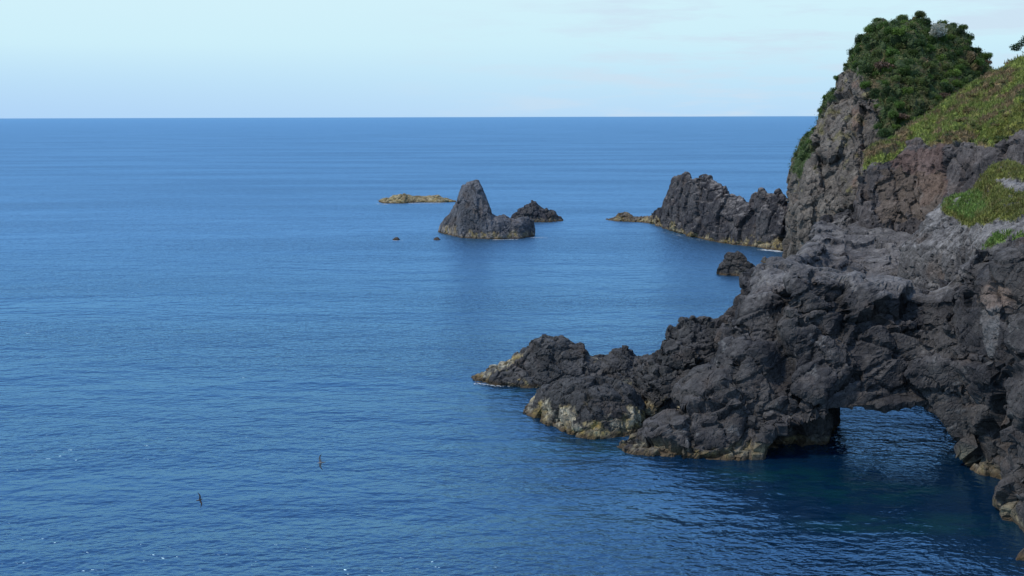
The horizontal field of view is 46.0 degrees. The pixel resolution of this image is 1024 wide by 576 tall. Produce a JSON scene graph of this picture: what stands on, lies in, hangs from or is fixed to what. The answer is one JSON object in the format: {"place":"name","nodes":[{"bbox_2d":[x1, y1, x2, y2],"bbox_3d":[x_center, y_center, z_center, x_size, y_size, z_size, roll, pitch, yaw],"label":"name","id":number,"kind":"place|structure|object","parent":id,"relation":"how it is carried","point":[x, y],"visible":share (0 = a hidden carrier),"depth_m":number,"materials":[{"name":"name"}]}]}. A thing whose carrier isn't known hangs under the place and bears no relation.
{"place":"outdoors","nodes":[
{"label":"outdoors","id":0,"kind":"place"},
{"bbox_2d":[318,455,324,469],"bbox_3d":[-9.468,8.652,59.828,0.424,0.967,0.126,-7,28,-15],"label":"seabird","id":1,"kind":"object","parent":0,"point":[320,462],"visible":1,"depth_m":59.78,"materials":[{"name":"grey"}]},
{"bbox_2d":[0,116,1023,575],"bbox_3d":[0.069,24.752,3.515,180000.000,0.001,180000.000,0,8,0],"label":"sea","id":2,"kind":"structure","parent":0,"point":[240,326],"depth_m":121.30,"materials":[{"name":"liquid"}]},
{"bbox_2d":[379,193,455,203],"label":"reef","id":3,"kind":"object","parent":2,"relation":"in","point":[402,198],"visible":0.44,"depth_m":355.91},
{"bbox_2d":[438,179,534,238],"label":"sea stack","id":4,"kind":"object","parent":2,"relation":"in","point":[471,215],"visible":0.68,"depth_m":251.45,"materials":[{"name":"grey stone"}]},
{"bbox_2d":[511,200,562,221],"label":"crag","id":5,"kind":"structure","parent":2,"relation":"in","point":[534,211],"depth_m":290.09,"materials":[{"name":"grey stone"}]},
{"bbox_2d":[471,334,648,387],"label":"islet","id":6,"kind":"object","parent":2,"relation":"in","point":[540,361],"visible":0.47,"depth_m":114.09,"materials":[{"name":"grey stone"}]},
{"bbox_2d":[523,374,645,439],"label":"islet","id":7,"kind":"object","parent":2,"relation":"in","point":[594,407],"visible":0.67,"depth_m":97.30,"materials":[{"name":"grey stone"}]},
{"bbox_2d":[393,234,779,386],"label":"foam","id":8,"kind":"object","parent":2,"relation":"on","point":[678,234],"visible":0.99,"depth_m":226.20,"materials":[{"name":"white"}]},
{"bbox_2d":[606,212,657,224],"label":"reef","id":9,"kind":"object","parent":2,"relation":"in","point":[624,217],"visible":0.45,"depth_m":289.32},
{"bbox_2d":[626,313,724,418],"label":"crag","id":10,"kind":"structure","parent":2,"relation":"in","point":[688,345],"depth_m":102.98,"materials":[{"name":"grey stone"}]},
{"bbox_2d":[648,172,787,250],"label":"promontory","id":11,"kind":"structure","parent":2,"relation":"in","point":[705,207],"depth_m":242.51,"materials":[{"name":"grey stone"}]},
{"bbox_2d":[716,251,755,275],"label":"boulder","id":12,"kind":"object","parent":2,"relation":"in","point":[736,263],"visible":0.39,"depth_m":191.82,"materials":[{"name":"grey stone"}]},
{"bbox_2d":[617,209,1023,560],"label":"rock arch","id":13,"kind":"object","parent":2,"relation":"in","point":[825,323],"visible":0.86,"depth_m":90.79,"materials":[{"name":"grey stone"}]},
{"bbox_2d":[897,164,1023,290],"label":"knoll","id":14,"kind":"structure","parent":13,"relation":"on","point":[936,246],"depth_m":123.54,"materials":[{"name":"grey stone"}]},
{"bbox_2d":[940,158,1023,248],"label":"grass","id":15,"kind":"structure","parent":14,"relation":"on","point":[979,204],"depth_m":119.14,"materials":[{"name":"green plant"}]},
{"bbox_2d":[0,0,1023,117],"label":"sky","id":16,"kind":"structure","parent":0,"point":[59,58],"materials":[{"name":"blue"}]},
{"bbox_2d":[782,17,990,257],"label":"hill","id":17,"kind":"structure","parent":0,"point":[842,137],"depth_m":194.82,"materials":[{"name":"grey stone"}]},
{"bbox_2d":[826,87,836,92],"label":"shrub","id":18,"kind":"object","parent":17,"relation":"on","point":[832,90],"visible":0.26,"depth_m":209.58,"materials":[{"name":"green plant"}]},
{"bbox_2d":[846,48,853,55],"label":"shrub","id":19,"kind":"object","parent":17,"relation":"on","point":[849,51],"visible":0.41,"depth_m":211.28,"materials":[{"name":"green plant"}]},
{"bbox_2d":[851,62,861,68],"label":"shrub","id":20,"kind":"object","parent":17,"relation":"on","point":[854,65],"visible":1,"depth_m":201.57,"materials":[{"name":"green plant"}]},
{"bbox_2d":[854,47,861,52],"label":"shrub","id":21,"kind":"object","parent":17,"relation":"on","point":[857,49],"visible":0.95,"depth_m":207.06,"materials":[{"name":"green plant"}]},
{"bbox_2d":[854,33,865,42],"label":"shrub","id":22,"kind":"object","parent":17,"relation":"on","point":[859,36],"visible":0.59,"depth_m":210.09,"materials":[{"name":"green plant"}]},
{"bbox_2d":[859,80,872,88],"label":"shrub","id":23,"kind":"object","parent":17,"relation":"on","point":[865,83],"visible":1,"depth_m":196.79,"materials":[{"name":"green plant"}]},
{"bbox_2d":[862,36,870,44],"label":"shrub","id":24,"kind":"object","parent":17,"relation":"on","point":[865,38],"visible":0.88,"depth_m":206.28,"materials":[{"name":"green plant"}]},
{"bbox_2d":[860,65,873,73],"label":"shrub","id":25,"kind":"object","parent":17,"relation":"on","point":[865,69],"visible":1,"depth_m":199.86,"materials":[{"name":"green plant"}]},
{"bbox_2d":[864,43,871,51],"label":"shrub","id":26,"kind":"object","parent":17,"relation":"on","point":[867,46],"visible":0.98,"depth_m":204.48,"materials":[{"name":"green plant"}]},
{"bbox_2d":[866,23,876,32],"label":"shrub","id":27,"kind":"object","parent":17,"relation":"on","point":[869,28],"visible":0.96,"depth_m":209.48,"materials":[{"name":"green plant"}]},
{"bbox_2d":[868,88,879,97],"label":"shrub","id":28,"kind":"object","parent":17,"relation":"on","point":[873,91],"visible":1,"depth_m":194.90,"materials":[{"name":"green plant"}]},
{"bbox_2d":[871,49,881,57],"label":"shrub","id":29,"kind":"object","parent":17,"relation":"on","point":[877,52],"visible":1,"depth_m":201.98,"materials":[{"name":"green plant"}]},
{"bbox_2d":[872,69,882,77],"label":"shrub","id":30,"kind":"object","parent":17,"relation":"on","point":[875,74],"visible":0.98,"depth_m":199.02,"materials":[{"name":"green plant"}]},
{"bbox_2d":[876,21,888,29],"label":"shrub","id":31,"kind":"object","parent":17,"relation":"on","point":[881,24],"visible":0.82,"depth_m":207.46,"materials":[{"name":"green plant"}]},
{"bbox_2d":[876,128,889,136],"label":"shrub","id":32,"kind":"object","parent":17,"relation":"on","point":[883,131],"visible":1,"depth_m":187.79,"materials":[{"name":"green plant"}]},
{"bbox_2d":[873,60,893,72],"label":"shrub","id":33,"kind":"object","parent":17,"relation":"on","point":[881,64],"visible":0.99,"depth_m":197.94,"materials":[{"name":"brown plant"}]},
{"bbox_2d":[881,67,892,72],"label":"shrub","id":34,"kind":"object","parent":17,"relation":"on","point":[883,69],"visible":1,"depth_m":197.71,"materials":[{"name":"green plant"}]},
{"bbox_2d":[881,36,892,43],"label":"shrub","id":35,"kind":"object","parent":17,"relation":"on","point":[885,39],"visible":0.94,"depth_m":203.98,"materials":[{"name":"green plant"}]},
{"bbox_2d":[882,26,894,34],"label":"shrub","id":36,"kind":"object","parent":17,"relation":"on","point":[884,31],"visible":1,"depth_m":204.61,"materials":[{"name":"green plant"}]},
{"bbox_2d":[881,86,895,95],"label":"shrub","id":37,"kind":"object","parent":17,"relation":"on","point":[887,89],"visible":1,"depth_m":194.30,"materials":[{"name":"green plant"}]},
{"bbox_2d":[885,57,894,67],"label":"shrub","id":38,"kind":"object","parent":17,"relation":"on","point":[890,61],"visible":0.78,"depth_m":199.66,"materials":[{"name":"green plant"}]},
{"bbox_2d":[788,15,993,173],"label":"undergrowth","id":39,"kind":"object","parent":17,"relation":"on","point":[869,78],"visible":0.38,"depth_m":202.05,"materials":[{"name":"green plant"}]},
{"bbox_2d":[886,96,896,103],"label":"shrub","id":40,"kind":"object","parent":17,"relation":"on","point":[893,99],"visible":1,"depth_m":192.81,"materials":[{"name":"green plant"}]},
{"bbox_2d":[885,47,899,56],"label":"shrub","id":41,"kind":"object","parent":17,"relation":"on","point":[892,51],"visible":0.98,"depth_m":201.32,"materials":[{"name":"green plant"}]},
{"bbox_2d":[888,110,898,118],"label":"shrub","id":42,"kind":"object","parent":17,"relation":"on","point":[891,114],"visible":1,"depth_m":188.93,"materials":[{"name":"green plant"}]},
{"bbox_2d":[890,20,900,25],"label":"shrub","id":43,"kind":"object","parent":17,"relation":"on","point":[896,22],"visible":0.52,"depth_m":208.68,"materials":[{"name":"green plant"}]},
{"bbox_2d":[890,74,901,81],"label":"shrub","id":44,"kind":"object","parent":17,"relation":"on","point":[895,77],"visible":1,"depth_m":196.18,"materials":[{"name":"green plant"}]},
{"bbox_2d":[892,124,901,128],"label":"shrub","id":45,"kind":"object","parent":17,"relation":"on","point":[897,126],"visible":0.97,"depth_m":188.66,"materials":[{"name":"green plant"}]},
{"bbox_2d":[891,27,906,35],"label":"shrub","id":46,"kind":"object","parent":17,"relation":"on","point":[901,31],"visible":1,"depth_m":203.45,"materials":[{"name":"green plant"}]},
{"bbox_2d":[894,101,904,109],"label":"shrub","id":47,"kind":"object","parent":17,"relation":"on","point":[898,104],"visible":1,"depth_m":190.92,"materials":[{"name":"green plant"}]},
{"bbox_2d":[894,42,906,49],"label":"shrub","id":48,"kind":"object","parent":17,"relation":"on","point":[898,46],"visible":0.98,"depth_m":203.88,"materials":[{"name":"green plant"}]},
{"bbox_2d":[894,14,906,19],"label":"shrub","id":49,"kind":"object","parent":17,"relation":"on","point":[899,16],"visible":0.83,"depth_m":215.41,"materials":[{"name":"green plant"}]},
{"bbox_2d":[897,113,909,120],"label":"shrub","id":50,"kind":"object","parent":17,"relation":"on","point":[902,116],"visible":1,"depth_m":189.38,"materials":[{"name":"brown plant"}]},
{"bbox_2d":[896,64,911,76],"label":"shrub","id":51,"kind":"object","parent":17,"relation":"on","point":[905,72],"visible":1,"depth_m":197.04,"materials":[{"name":"green plant"}]},
{"bbox_2d":[899,16,909,21],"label":"shrub","id":52,"kind":"object","parent":17,"relation":"on","point":[902,17],"visible":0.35,"depth_m":214.03,"materials":[{"name":"green plant"}]},
{"bbox_2d":[901,87,913,94],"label":"shrub","id":53,"kind":"object","parent":17,"relation":"on","point":[905,90],"visible":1,"depth_m":194.70,"materials":[{"name":"green plant"}]},
{"bbox_2d":[901,34,913,42],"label":"shrub","id":54,"kind":"object","parent":17,"relation":"on","point":[904,38],"visible":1,"depth_m":202.66,"materials":[{"name":"green plant"}]},
{"bbox_2d":[902,75,913,84],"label":"shrub","id":55,"kind":"object","parent":17,"relation":"on","point":[908,79],"visible":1,"depth_m":196.39,"materials":[{"name":"green plant"}]},
{"bbox_2d":[903,58,914,65],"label":"shrub","id":56,"kind":"object","parent":17,"relation":"on","point":[909,61],"visible":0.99,"depth_m":198.38,"materials":[{"name":"green plant"}]},
{"bbox_2d":[906,22,915,29],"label":"shrub","id":57,"kind":"object","parent":17,"relation":"on","point":[912,25],"visible":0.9,"depth_m":207.64,"materials":[{"name":"green plant"}]},
{"bbox_2d":[908,48,917,55],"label":"shrub","id":58,"kind":"object","parent":17,"relation":"on","point":[914,51],"visible":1,"depth_m":201.50,"materials":[{"name":"green plant"}]},
{"bbox_2d":[910,18,925,25],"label":"shrub","id":59,"kind":"object","parent":17,"relation":"on","point":[919,19],"visible":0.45,"depth_m":212.78,"materials":[{"name":"green plant"}]},
{"bbox_2d":[914,77,925,84],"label":"shrub","id":60,"kind":"object","parent":17,"relation":"on","point":[919,80],"visible":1,"depth_m":196.41,"materials":[{"name":"green plant"}]},
{"bbox_2d":[914,39,926,46],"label":"shrub","id":61,"kind":"object","parent":17,"relation":"on","point":[919,42],"visible":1,"depth_m":201.68,"materials":[{"name":"green plant"}]},
{"bbox_2d":[914,10,926,17],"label":"shrub","id":62,"kind":"object","parent":17,"relation":"on","point":[918,14],"visible":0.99,"depth_m":213.92,"materials":[{"name":"green plant"}]},
{"bbox_2d":[917,34,925,40],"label":"shrub","id":63,"kind":"object","parent":17,"relation":"on","point":[920,36],"visible":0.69,"depth_m":204.43,"materials":[{"name":"green plant"}]},
{"bbox_2d":[916,86,930,92],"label":"shrub","id":64,"kind":"object","parent":17,"relation":"on","point":[926,89],"visible":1,"depth_m":195.70,"materials":[{"name":"green plant"}]},
{"bbox_2d":[923,61,938,71],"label":"shrub","id":65,"kind":"object","parent":17,"relation":"on","point":[932,63],"visible":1,"depth_m":199.40,"materials":[{"name":"green plant"}]},
{"bbox_2d":[926,43,935,51],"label":"shrub","id":66,"kind":"object","parent":17,"relation":"on","point":[931,48],"visible":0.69,"depth_m":205.26,"materials":[{"name":"green plant"}]},
{"bbox_2d":[925,34,937,42],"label":"shrub","id":67,"kind":"object","parent":17,"relation":"on","point":[931,38],"visible":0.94,"depth_m":206.74,"materials":[{"name":"green plant"}]},
{"bbox_2d":[931,73,942,80],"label":"shrub","id":68,"kind":"object","parent":17,"relation":"on","point":[936,75],"visible":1,"depth_m":199.07,"materials":[{"name":"green plant"}]},
{"bbox_2d":[929,22,947,39],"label":"shrub","id":69,"kind":"object","parent":17,"relation":"on","point":[936,30],"visible":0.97,"depth_m":206.88,"materials":[{"name":"grey plant"}]},
{"bbox_2d":[936,53,946,60],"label":"shrub","id":70,"kind":"object","parent":17,"relation":"on","point":[941,56],"visible":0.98,"depth_m":204.02,"materials":[{"name":"green plant"}]},
{"bbox_2d":[939,34,947,41],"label":"shrub","id":71,"kind":"object","parent":17,"relation":"on","point":[943,38],"visible":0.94,"depth_m":207.71,"materials":[{"name":"green plant"}]},
{"bbox_2d":[937,92,950,98],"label":"shrub","id":72,"kind":"object","parent":17,"relation":"on","point":[945,94],"visible":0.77,"depth_m":194.73,"materials":[{"name":"green plant"}]},
{"bbox_2d":[938,71,951,77],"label":"shrub","id":73,"kind":"object","parent":17,"relation":"on","point":[947,74],"visible":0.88,"depth_m":199.85,"materials":[{"name":"green plant"}]},
{"bbox_2d":[938,81,952,90],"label":"shrub","id":74,"kind":"object","parent":17,"relation":"on","point":[945,85],"visible":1,"depth_m":197.15,"materials":[{"name":"green plant"}]},
{"bbox_2d":[941,63,953,69],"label":"shrub","id":75,"kind":"object","parent":17,"relation":"on","point":[947,65],"visible":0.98,"depth_m":201.94,"materials":[{"name":"green plant"}]},
{"bbox_2d":[946,51,956,58],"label":"shrub","id":76,"kind":"object","parent":17,"relation":"on","point":[951,53],"visible":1,"depth_m":203.91,"materials":[{"name":"green plant"}]},
{"bbox_2d":[947,33,955,39],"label":"shrub","id":77,"kind":"object","parent":17,"relation":"on","point":[951,35],"visible":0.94,"depth_m":208.94,"materials":[{"name":"green plant"}]},
{"bbox_2d":[948,68,961,76],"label":"shrub","id":78,"kind":"object","parent":17,"relation":"on","point":[957,72],"visible":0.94,"depth_m":200.45,"materials":[{"name":"green plant"}]},
{"bbox_2d":[951,79,961,86],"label":"shrub","id":79,"kind":"object","parent":17,"relation":"on","point":[955,81],"visible":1,"depth_m":198.09,"materials":[{"name":"green plant"}]},
{"bbox_2d":[953,47,962,54],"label":"shrub","id":80,"kind":"object","parent":17,"relation":"on","point":[959,51],"visible":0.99,"depth_m":206.91,"materials":[{"name":"green plant"}]},
{"bbox_2d":[955,28,965,35],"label":"shrub","id":81,"kind":"object","parent":17,"relation":"on","point":[959,31],"visible":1,"depth_m":209.43,"materials":[{"name":"green plant"}]},
{"bbox_2d":[954,63,967,71],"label":"shrub","id":82,"kind":"object","parent":17,"relation":"on","point":[959,66],"visible":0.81,"depth_m":202.01,"materials":[{"name":"green plant"}]},
{"bbox_2d":[954,58,968,66],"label":"shrub","id":83,"kind":"object","parent":17,"relation":"on","point":[961,61],"visible":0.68,"depth_m":206.12,"materials":[{"name":"green plant"}]},
{"bbox_2d":[957,24,968,29],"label":"shrub","id":84,"kind":"object","parent":17,"relation":"on","point":[964,26],"visible":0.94,"depth_m":210.94,"materials":[{"name":"green plant"}]},
{"bbox_2d":[959,77,968,83],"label":"shrub","id":85,"kind":"object","parent":17,"relation":"on","point":[965,80],"visible":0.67,"depth_m":200.33,"materials":[{"name":"green plant"}]},
{"bbox_2d":[961,45,970,50],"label":"shrub","id":86,"kind":"object","parent":17,"relation":"on","point":[968,48],"visible":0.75,"depth_m":208.52,"materials":[{"name":"green plant"}]},
{"bbox_2d":[966,33,974,39],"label":"shrub","id":87,"kind":"object","parent":17,"relation":"on","point":[970,37],"visible":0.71,"depth_m":210.93,"materials":[{"name":"green plant"}]},
{"bbox_2d":[966,71,977,76],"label":"shrub","id":88,"kind":"object","parent":17,"relation":"on","point":[971,73],"visible":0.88,"depth_m":202.48,"materials":[{"name":"green plant"}]},
{"bbox_2d":[973,47,981,53],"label":"shrub","id":89,"kind":"object","parent":17,"relation":"on","point":[979,50],"visible":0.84,"depth_m":210.02,"materials":[{"name":"green plant"}]},
{"bbox_2d":[974,58,983,67],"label":"shrub","id":90,"kind":"object","parent":17,"relation":"on","point":[978,61],"visible":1,"depth_m":204.75,"materials":[{"name":"green plant"}]},
{"bbox_2d":[982,52,992,59],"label":"shrub","id":91,"kind":"object","parent":17,"relation":"on","point":[986,56],"visible":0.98,"depth_m":217.54,"materials":[{"name":"green plant"}]},
{"bbox_2d":[853,56,1023,233],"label":"ridge","id":92,"kind":"structure","parent":0,"point":[911,184],"depth_m":162.91,"materials":[{"name":"grey stone"}]},
{"bbox_2d":[861,52,1023,169],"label":"grass","id":93,"kind":"structure","parent":92,"relation":"on","point":[999,100],"depth_m":171.15,"materials":[{"name":"green plant"}]},
{"bbox_2d":[870,67,1023,150],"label":"scrub","id":94,"kind":"object","parent":92,"relation":"on","point":[980,127],"visible":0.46,"depth_m":161.54,"materials":[{"name":"green plant"}]},
{"bbox_2d":[1009,35,1023,52],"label":"tree","id":95,"kind":"object","parent":92,"relation":"on","point":[1016,45],"visible":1,"depth_m":184.48,"materials":[{"name":"green plant"}]}
]}

